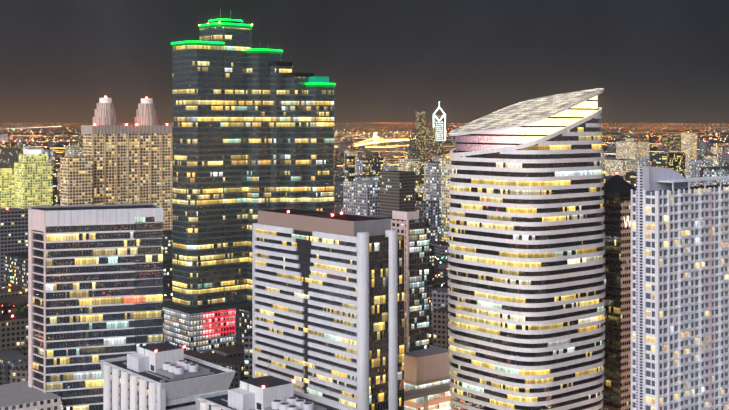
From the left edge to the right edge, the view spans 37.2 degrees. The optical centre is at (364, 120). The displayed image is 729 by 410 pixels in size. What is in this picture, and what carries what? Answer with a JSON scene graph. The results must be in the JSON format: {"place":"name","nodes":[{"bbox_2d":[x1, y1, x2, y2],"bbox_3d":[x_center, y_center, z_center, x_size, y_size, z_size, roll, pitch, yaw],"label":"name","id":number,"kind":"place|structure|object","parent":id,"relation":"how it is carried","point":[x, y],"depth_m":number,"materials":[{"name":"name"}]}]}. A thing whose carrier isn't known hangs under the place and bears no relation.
{"place":"outdoors","nodes":[
{"label":"outdoors","id":0,"kind":"place"},
{"bbox_2d":[0,148,51,208],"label":"apartment building","id":1,"kind":"structure","parent":0,"point":[26,181],"depth_m":1315.13,"materials":[{"name":"yellow concrete"}]},
{"bbox_2d":[195,358,353,409],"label":"tower","id":2,"kind":"structure","parent":0,"point":[269,392],"depth_m":382.58,"materials":[{"name":"white concrete"}]},
{"bbox_2d":[0,101,728,241],"bbox_3d":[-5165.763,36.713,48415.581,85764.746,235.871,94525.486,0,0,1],"label":"distant towers","id":3,"kind":"structure","parent":0,"point":[361,189],"depth_m":1833.97,"materials":[{"name":"grey"}]},
{"bbox_2d":[0,129,728,389],"bbox_3d":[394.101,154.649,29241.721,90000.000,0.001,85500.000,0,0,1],"label":"ground","id":4,"kind":"structure","parent":0,"point":[410,134],"depth_m":10792.88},
{"bbox_2d":[28,203,162,409],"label":"tower","id":5,"kind":"structure","parent":4,"relation":"on","point":[95,284],"depth_m":503.92,"materials":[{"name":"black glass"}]},
{"bbox_2d":[60,96,171,229],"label":"twin-towered building","id":6,"kind":"structure","parent":4,"relation":"on","point":[115,163],"depth_m":1138.71,"materials":[{"name":"beige concrete"}]},
{"bbox_2d":[100,331,235,409],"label":"tower","id":7,"kind":"structure","parent":4,"relation":"on","point":[163,376],"depth_m":433.47,"materials":[{"name":"white concrete"}]},
{"bbox_2d":[0,302,450,409],"bbox_3d":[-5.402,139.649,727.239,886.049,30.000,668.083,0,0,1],"label":"buildings","id":8,"kind":"structure","parent":4,"relation":"on","point":[23,395],"depth_m":494.98,"materials":[{"name":"grey"}]},
{"bbox_2d":[163,8,335,352],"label":"skyscraper","id":9,"kind":"structure","parent":4,"relation":"on","point":[252,132],"depth_m":725.59,"materials":[{"name":"black glass"}]},
{"bbox_2d":[252,208,403,409],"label":"tower","id":10,"kind":"structure","parent":4,"relation":"on","point":[327,306],"depth_m":487.84,"materials":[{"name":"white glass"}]},
{"bbox_2d":[0,127,728,388],"bbox_3d":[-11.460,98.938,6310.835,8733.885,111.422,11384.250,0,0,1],"label":"city blocks","id":11,"kind":"structure","parent":4,"relation":"on","point":[397,190],"depth_m":931.73,"materials":[{"name":"grey"}]},
{"bbox_2d":[0,115,728,131],"bbox_3d":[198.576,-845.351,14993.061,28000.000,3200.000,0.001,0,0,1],"label":"horizon haze","id":12,"kind":"object","parent":4,"relation":"on","point":[406,122],"depth_m":14988.94,"materials":[{"name":"brown"}]},
{"bbox_2d":[2,129,727,306],"bbox_3d":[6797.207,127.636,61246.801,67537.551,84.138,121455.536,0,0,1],"label":"city lights","id":13,"kind":"object","parent":4,"relation":"on","point":[344,136],"depth_m":7391.92,"materials":[{"name":"yellow"}]},
{"bbox_2d":[379,210,451,409],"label":"tower","id":14,"kind":"structure","parent":4,"relation":"on","point":[426,364],"depth_m":585.93,"materials":[{"name":"concrete"}]},
{"bbox_2d":[448,88,604,409],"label":"curved skyscraper","id":15,"kind":"structure","parent":4,"relation":"on","point":[526,276],"depth_m":505.48,"materials":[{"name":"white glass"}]},
{"bbox_2d":[0,0,728,114],"label":"sky","id":16,"kind":"structure","parent":0,"point":[58,57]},
{"bbox_2d":[602,173,635,409],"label":"tower","id":17,"kind":"structure","parent":0,"point":[617,188],"depth_m":544.13,"materials":[{"name":"grey"}]},
{"bbox_2d":[631,167,728,409],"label":"tower","id":18,"kind":"structure","parent":0,"point":[679,293],"depth_m":419.38,"materials":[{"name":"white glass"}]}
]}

